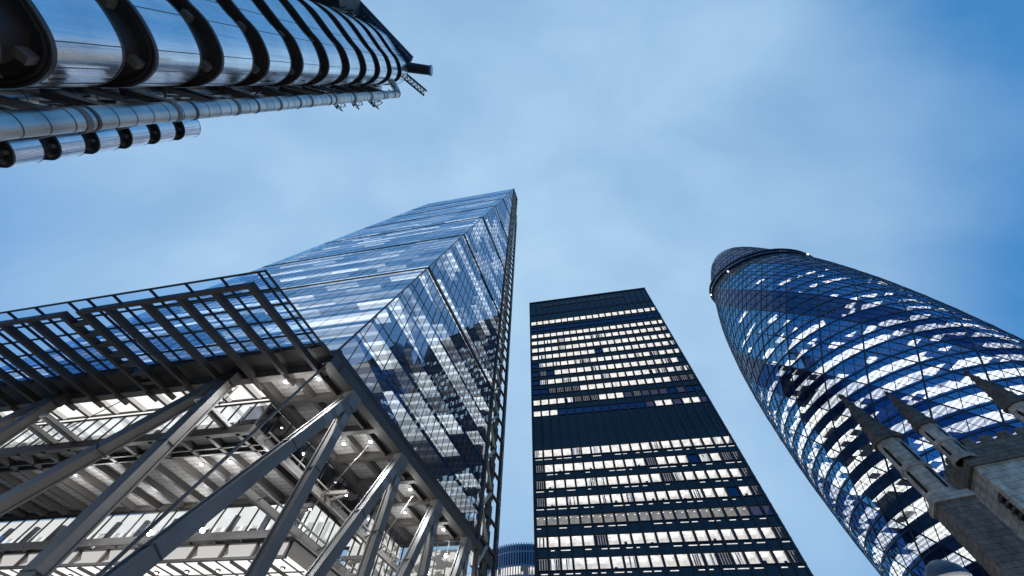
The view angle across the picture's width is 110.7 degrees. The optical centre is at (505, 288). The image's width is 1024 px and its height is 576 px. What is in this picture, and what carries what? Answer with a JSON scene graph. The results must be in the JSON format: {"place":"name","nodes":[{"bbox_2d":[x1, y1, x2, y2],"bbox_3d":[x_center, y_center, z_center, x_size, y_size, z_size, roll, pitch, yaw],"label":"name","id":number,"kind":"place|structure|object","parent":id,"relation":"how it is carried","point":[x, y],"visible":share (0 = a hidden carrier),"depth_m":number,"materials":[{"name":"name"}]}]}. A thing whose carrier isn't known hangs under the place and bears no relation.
{"place":"outdoors","nodes":[
{"label":"outdoors","id":0,"kind":"place"},
{"bbox_2d":[0,0,432,167],"bbox_3d":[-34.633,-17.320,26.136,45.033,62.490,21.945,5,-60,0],"label":"steel clad building","id":1,"kind":"structure","parent":0,"point":[79,77],"depth_m":19.26,"materials":[{"name":"grey metal"}]},
{"bbox_2d":[487,542,534,575],"bbox_3d":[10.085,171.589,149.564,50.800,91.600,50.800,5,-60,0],"label":"distant office block","id":2,"kind":"structure","parent":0,"point":[516,559],"depth_m":171.61,"materials":[{"name":"blue glass"}]},
{"bbox_2d":[0,0,1023,575],"label":"sky","id":3,"kind":"structure","parent":0,"point":[638,143],"materials":[{"name":"blue"}]},
{"bbox_2d":[529,287,813,575],"bbox_3d":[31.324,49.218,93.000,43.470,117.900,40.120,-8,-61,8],"label":"office tower","id":4,"kind":"structure","parent":0,"point":[641,466],"depth_m":75.40,"materials":[{"name":"grey glass"}]},
{"bbox_2d":[536,499,544,509],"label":"window","id":5,"kind":"structure","parent":4,"relation":"in","point":[539,502],"depth_m":71.99,"materials":[{"name":"grey glass"}]},
{"bbox_2d":[537,517,545,529],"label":"window","id":6,"kind":"structure","parent":4,"relation":"in","point":[540,520],"depth_m":69.93,"materials":[{"name":"grey glass"}]},
{"bbox_2d":[537,538,546,547],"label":"window","id":7,"kind":"structure","parent":4,"relation":"in","point":[541,541],"depth_m":66.62,"materials":[{"name":"white glass"}]},
{"bbox_2d":[538,559,547,574],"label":"window","id":8,"kind":"structure","parent":4,"relation":"in","point":[542,564],"depth_m":62.85,"materials":[{"name":"grey glass"}]},
{"bbox_2d":[546,498,554,509],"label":"window","id":9,"kind":"structure","parent":4,"relation":"in","point":[550,501],"depth_m":72.65,"materials":[{"name":"white glass"}]},
{"bbox_2d":[548,517,556,524],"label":"window","id":10,"kind":"structure","parent":4,"relation":"in","point":[551,520],"depth_m":69.71,"materials":[{"name":"grey glass"}]},
{"bbox_2d":[548,537,557,550],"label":"window","id":11,"kind":"structure","parent":4,"relation":"in","point":[553,541],"depth_m":66.52,"materials":[{"name":"white glass"}]},
{"bbox_2d":[550,559,559,574],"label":"window","id":12,"kind":"structure","parent":4,"relation":"in","point":[554,563],"depth_m":62.44,"materials":[{"name":"white glass"}]},
{"bbox_2d":[557,497,566,508],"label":"window","id":13,"kind":"structure","parent":4,"relation":"in","point":[561,501],"depth_m":72.39,"materials":[{"name":"white glass"}]},
{"bbox_2d":[558,516,567,528],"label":"window","id":14,"kind":"structure","parent":4,"relation":"in","point":[562,519],"depth_m":69.34,"materials":[{"name":"grey glass"}]},
{"bbox_2d":[560,537,569,550],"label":"window","id":15,"kind":"structure","parent":4,"relation":"in","point":[565,541],"depth_m":66.24,"materials":[{"name":"white glass"}]},
{"bbox_2d":[562,558,572,573],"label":"window","id":16,"kind":"structure","parent":4,"relation":"in","point":[566,563],"depth_m":62.87,"materials":[{"name":"white glass"}]},
{"bbox_2d":[568,497,576,508],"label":"window","id":17,"kind":"structure","parent":4,"relation":"in","point":[571,500],"depth_m":71.62,"materials":[{"name":"white glass"}]},
{"bbox_2d":[570,515,579,523],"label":"window","id":18,"kind":"structure","parent":4,"relation":"in","point":[573,519],"depth_m":69.12,"materials":[{"name":"grey glass"}]},
{"bbox_2d":[572,536,581,545],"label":"window","id":19,"kind":"structure","parent":4,"relation":"in","point":[576,540],"depth_m":65.98,"materials":[{"name":"white glass"}]},
{"bbox_2d":[574,558,584,573],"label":"window","id":20,"kind":"structure","parent":4,"relation":"in","point":[579,562],"depth_m":62.92,"materials":[{"name":"white glass"}]},
{"bbox_2d":[578,496,588,507],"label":"window","id":21,"kind":"structure","parent":4,"relation":"in","point":[582,499],"depth_m":71.88,"materials":[{"name":"white glass"}]},
{"bbox_2d":[581,515,590,526],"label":"window","id":22,"kind":"structure","parent":4,"relation":"in","point":[585,518],"depth_m":68.80,"materials":[{"name":"grey glass"}]},
{"bbox_2d":[584,535,594,549],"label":"window","id":23,"kind":"structure","parent":4,"relation":"in","point":[588,540],"depth_m":65.69,"materials":[{"name":"white glass"}]},
{"bbox_2d":[586,558,597,573],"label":"window","id":24,"kind":"structure","parent":4,"relation":"in","point":[591,562],"depth_m":62.63,"materials":[{"name":"white glass"}]},
{"bbox_2d":[589,495,598,503],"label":"window","id":25,"kind":"structure","parent":4,"relation":"in","point":[594,499],"depth_m":71.68,"materials":[{"name":"white glass"}]},
{"bbox_2d":[592,514,602,526],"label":"window","id":26,"kind":"structure","parent":4,"relation":"in","point":[597,518],"depth_m":68.51,"materials":[{"name":"grey glass"}]},
{"bbox_2d":[595,535,607,548],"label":"window","id":27,"kind":"structure","parent":4,"relation":"in","point":[600,539],"depth_m":64.42,"materials":[{"name":"grey glass"}]},
{"bbox_2d":[599,557,610,572],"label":"window","id":28,"kind":"structure","parent":4,"relation":"in","point":[604,561],"depth_m":62.34,"materials":[{"name":"white glass"}]},
{"bbox_2d":[600,495,610,502],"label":"window","id":29,"kind":"structure","parent":4,"relation":"in","point":[604,498],"depth_m":70.95,"materials":[{"name":"white glass"}]},
{"bbox_2d":[604,514,614,525],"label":"window","id":30,"kind":"structure","parent":4,"relation":"in","point":[608,517],"depth_m":68.22,"materials":[{"name":"grey glass"}]},
{"bbox_2d":[608,534,619,548],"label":"window","id":31,"kind":"structure","parent":4,"relation":"in","point":[613,539],"depth_m":65.09,"materials":[{"name":"white glass"}]},
{"bbox_2d":[611,494,622,505],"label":"window","id":32,"kind":"structure","parent":4,"relation":"in","point":[615,497],"depth_m":70.89,"materials":[{"name":"white glass"}]},
{"bbox_2d":[612,557,623,572],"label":"window","id":33,"kind":"structure","parent":4,"relation":"in","point":[617,562],"depth_m":62.02,"materials":[{"name":"white glass"}]},
{"bbox_2d":[615,513,625,525],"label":"window","id":34,"kind":"structure","parent":4,"relation":"in","point":[620,517],"depth_m":67.87,"materials":[{"name":"grey glass"}]},
{"bbox_2d":[620,534,632,547],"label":"window","id":35,"kind":"structure","parent":4,"relation":"in","point":[625,538],"depth_m":64.72,"materials":[{"name":"white glass"}]},
{"bbox_2d":[622,493,632,505],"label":"window","id":36,"kind":"structure","parent":4,"relation":"in","point":[627,497],"depth_m":70.07,"materials":[{"name":"white glass"}]},
{"bbox_2d":[624,556,636,572],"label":"window","id":37,"kind":"structure","parent":4,"relation":"in","point":[630,561],"depth_m":61.51,"materials":[{"name":"white glass"}]},
{"bbox_2d":[627,512,637,520],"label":"window","id":38,"kind":"structure","parent":4,"relation":"in","point":[631,516],"depth_m":67.66,"materials":[{"name":"grey glass"}]},
{"bbox_2d":[632,533,643,547],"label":"window","id":39,"kind":"structure","parent":4,"relation":"in","point":[637,538],"depth_m":64.50,"materials":[{"name":"white glass"}]},
{"bbox_2d":[634,493,644,504],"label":"window","id":40,"kind":"structure","parent":4,"relation":"in","point":[638,496],"depth_m":70.39,"materials":[{"name":"white glass"}]},
{"bbox_2d":[637,556,651,571],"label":"window","id":41,"kind":"structure","parent":4,"relation":"in","point":[643,561],"depth_m":61.43,"materials":[{"name":"white glass"}]},
{"bbox_2d":[639,512,649,520],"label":"window","id":42,"kind":"structure","parent":4,"relation":"in","point":[643,515],"depth_m":67.32,"materials":[{"name":"grey glass"}]},
{"bbox_2d":[645,492,655,503],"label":"window","id":43,"kind":"structure","parent":4,"relation":"in","point":[649,495],"depth_m":69.97,"materials":[{"name":"white glass"}]},
{"bbox_2d":[644,533,657,546],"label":"window","id":44,"kind":"structure","parent":4,"relation":"in","point":[650,537],"depth_m":64.18,"materials":[{"name":"white glass"}]},
{"bbox_2d":[650,555,663,571],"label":"window","id":45,"kind":"structure","parent":4,"relation":"in","point":[656,560],"depth_m":61.08,"materials":[{"name":"white glass"}]},
{"bbox_2d":[651,511,662,523],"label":"window","id":46,"kind":"structure","parent":4,"relation":"in","point":[656,515],"depth_m":66.93,"materials":[{"name":"grey glass"}]},
{"bbox_2d":[656,491,668,502],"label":"window","id":47,"kind":"structure","parent":4,"relation":"in","point":[661,495],"depth_m":69.78,"materials":[{"name":"white glass"}]},
{"bbox_2d":[657,532,668,542],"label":"window","id":48,"kind":"structure","parent":4,"relation":"in","point":[662,536],"depth_m":63.91,"materials":[{"name":"white glass"}]},
{"bbox_2d":[663,511,673,522],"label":"window","id":49,"kind":"structure","parent":4,"relation":"in","point":[667,514],"depth_m":66.66,"materials":[{"name":"grey glass"}]},
{"bbox_2d":[663,555,678,570],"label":"window","id":50,"kind":"structure","parent":4,"relation":"in","point":[669,559],"depth_m":60.82,"materials":[{"name":"white glass"}]},
{"bbox_2d":[668,491,680,502],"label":"window","id":51,"kind":"structure","parent":4,"relation":"in","point":[673,494],"depth_m":69.44,"materials":[{"name":"white glass"}]},
{"bbox_2d":[669,532,681,545],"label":"window","id":52,"kind":"structure","parent":4,"relation":"in","point":[675,536],"depth_m":63.58,"materials":[{"name":"white glass"}]},
{"bbox_2d":[675,510,685,522],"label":"window","id":53,"kind":"structure","parent":4,"relation":"in","point":[680,514],"depth_m":66.38,"materials":[{"name":"grey glass"}]},
{"bbox_2d":[677,554,689,565],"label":"window","id":54,"kind":"structure","parent":4,"relation":"in","point":[683,560],"depth_m":60.52,"materials":[{"name":"white glass"}]},
{"bbox_2d":[679,490,692,501],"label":"window","id":55,"kind":"structure","parent":4,"relation":"in","point":[684,493],"depth_m":69.11,"materials":[{"name":"white glass"}]},
{"bbox_2d":[682,531,696,545],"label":"window","id":56,"kind":"structure","parent":4,"relation":"in","point":[688,536],"depth_m":63.22,"materials":[{"name":"white glass"}]},
{"bbox_2d":[687,509,698,521],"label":"window","id":57,"kind":"structure","parent":4,"relation":"in","point":[692,513],"depth_m":66.03,"materials":[{"name":"grey glass"}]},
{"bbox_2d":[691,489,702,501],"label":"window","id":58,"kind":"structure","parent":4,"relation":"in","point":[697,493],"depth_m":68.20,"materials":[{"name":"white glass"}]},
{"bbox_2d":[690,554,704,569],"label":"window","id":59,"kind":"structure","parent":4,"relation":"in","point":[697,560],"depth_m":59.44,"materials":[{"name":"white glass"}]},
{"bbox_2d":[695,531,709,544],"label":"window","id":60,"kind":"structure","parent":4,"relation":"in","point":[701,535],"depth_m":62.95,"materials":[{"name":"white glass"}]},
{"bbox_2d":[699,509,713,520],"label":"window","id":61,"kind":"structure","parent":4,"relation":"in","point":[704,512],"depth_m":65.76,"materials":[{"name":"grey glass"}]},
{"bbox_2d":[703,489,714,496],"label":"window","id":62,"kind":"structure","parent":4,"relation":"in","point":[708,492],"depth_m":68.56,"materials":[{"name":"white glass"}]},
{"bbox_2d":[704,553,717,569],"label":"window","id":63,"kind":"structure","parent":4,"relation":"in","point":[710,558],"depth_m":59.26,"materials":[{"name":"white glass"}]},
{"bbox_2d":[708,530,721,544],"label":"window","id":64,"kind":"structure","parent":4,"relation":"in","point":[714,534],"depth_m":62.55,"materials":[{"name":"white glass"}]},
{"bbox_2d":[711,508,723,520],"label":"window","id":65,"kind":"structure","parent":4,"relation":"in","point":[717,512],"depth_m":65.41,"materials":[{"name":"grey glass"}]},
{"bbox_2d":[715,488,726,499],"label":"window","id":66,"kind":"structure","parent":4,"relation":"in","point":[720,491],"depth_m":68.18,"materials":[{"name":"white glass"}]},
{"bbox_2d":[717,553,734,569],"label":"window","id":67,"kind":"structure","parent":4,"relation":"in","point":[724,558],"depth_m":58.77,"materials":[{"name":"grey glass"}]},
{"bbox_2d":[721,529,737,543],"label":"window","id":68,"kind":"structure","parent":4,"relation":"in","point":[727,534],"depth_m":62.29,"materials":[{"name":"white glass"}]},
{"bbox_2d":[724,507,736,519],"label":"window","id":69,"kind":"structure","parent":4,"relation":"in","point":[730,511],"depth_m":65.14,"materials":[{"name":"grey glass"}]},
{"bbox_2d":[727,487,738,499],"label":"window","id":70,"kind":"structure","parent":4,"relation":"in","point":[733,491],"depth_m":67.91,"materials":[{"name":"blue glass"}]},
{"bbox_2d":[731,552,748,568],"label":"window","id":71,"kind":"structure","parent":4,"relation":"in","point":[738,558],"depth_m":58.63,"materials":[{"name":"white glass"}]},
{"bbox_2d":[734,529,748,543],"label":"window","id":72,"kind":"structure","parent":4,"relation":"in","point":[740,533],"depth_m":62.03,"materials":[{"name":"white glass"}]},
{"bbox_2d":[737,507,749,519],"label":"window","id":73,"kind":"structure","parent":4,"relation":"in","point":[743,511],"depth_m":64.83,"materials":[{"name":"grey glass"}]},
{"bbox_2d":[739,486,751,494],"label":"window","id":74,"kind":"structure","parent":4,"relation":"in","point":[745,490],"depth_m":67.55,"materials":[{"name":"white glass"}]},
{"bbox_2d":[745,552,762,568],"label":"window","id":75,"kind":"structure","parent":4,"relation":"in","point":[752,557],"depth_m":58.93,"materials":[{"name":"white glass"}]},
{"bbox_2d":[751,486,760,493],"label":"window","id":76,"kind":"structure","parent":4,"relation":"in","point":[755,488],"depth_m":66.71,"materials":[{"name":"grey glass"}]},
{"bbox_2d":[748,528,764,542],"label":"window","id":77,"kind":"structure","parent":4,"relation":"in","point":[754,533],"depth_m":61.70,"materials":[{"name":"white glass"}]},
{"bbox_2d":[749,506,765,518],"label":"window","id":78,"kind":"structure","parent":4,"relation":"in","point":[755,510],"depth_m":64.48,"materials":[{"name":"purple glass"}]},
{"bbox_2d":[762,505,768,513],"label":"window","id":79,"kind":"structure","parent":4,"relation":"in","point":[766,508],"depth_m":64.33,"materials":[{"name":"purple glass"}]},
{"bbox_2d":[759,551,774,562],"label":"window","id":80,"kind":"structure","parent":4,"relation":"in","point":[767,558],"depth_m":58.61,"materials":[{"name":"white glass"}]},
{"bbox_2d":[761,528,775,537],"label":"window","id":81,"kind":"structure","parent":4,"relation":"in","point":[768,533],"depth_m":61.41,"materials":[{"name":"white glass"}]},
{"bbox_2d":[773,551,788,567],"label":"window","id":82,"kind":"structure","parent":4,"relation":"in","point":[781,557],"depth_m":58.36,"materials":[{"name":"white glass"}]},
{"bbox_2d":[774,527,789,541],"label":"window","id":83,"kind":"structure","parent":4,"relation":"in","point":[778,529],"depth_m":60.33,"materials":[{"name":"grey glass"}]},
{"bbox_2d":[788,550,803,566],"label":"window","id":84,"kind":"structure","parent":4,"relation":"in","point":[792,552],"depth_m":57.30,"materials":[{"name":"grey glass"}]},
{"bbox_2d":[709,247,1023,575],"bbox_3d":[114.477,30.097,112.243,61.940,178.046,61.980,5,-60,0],"label":"round glass tower","id":85,"kind":"structure","parent":0,"point":[809,337],"depth_m":90.98,"materials":[{"name":"blue glass"}]},
{"bbox_2d":[838,370,1023,575],"bbox_3d":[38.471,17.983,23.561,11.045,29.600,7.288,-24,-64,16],"label":"church tower","id":86,"kind":"structure","parent":0,"point":[975,500],"depth_m":27.12,"materials":[{"name":"stone"}]},
{"bbox_2d":[998,493,1023,521],"bbox_3d":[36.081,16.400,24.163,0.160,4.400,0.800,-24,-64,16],"label":"belfry window","id":87,"kind":"structure","parent":86,"relation":"in","point":[1001,499],"depth_m":25.31,"materials":[{"name":"black"}]},
{"bbox_2d":[924,560,971,575],"bbox_3d":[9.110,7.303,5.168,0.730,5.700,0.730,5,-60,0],"label":"street lamp","id":88,"kind":"object","parent":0,"point":[940,568],"visible":1,"depth_m":7.30,"materials":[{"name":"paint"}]},
{"label":"ground","id":89,"kind":"structure","parent":0,"visible":0},
{"bbox_2d":[0,188,517,575],"bbox_3d":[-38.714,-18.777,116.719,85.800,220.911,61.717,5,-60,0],"label":"glass tower","id":90,"kind":"structure","parent":89,"relation":"on","point":[316,410],"depth_m":37.96,"materials":[{"name":"blue glass"}]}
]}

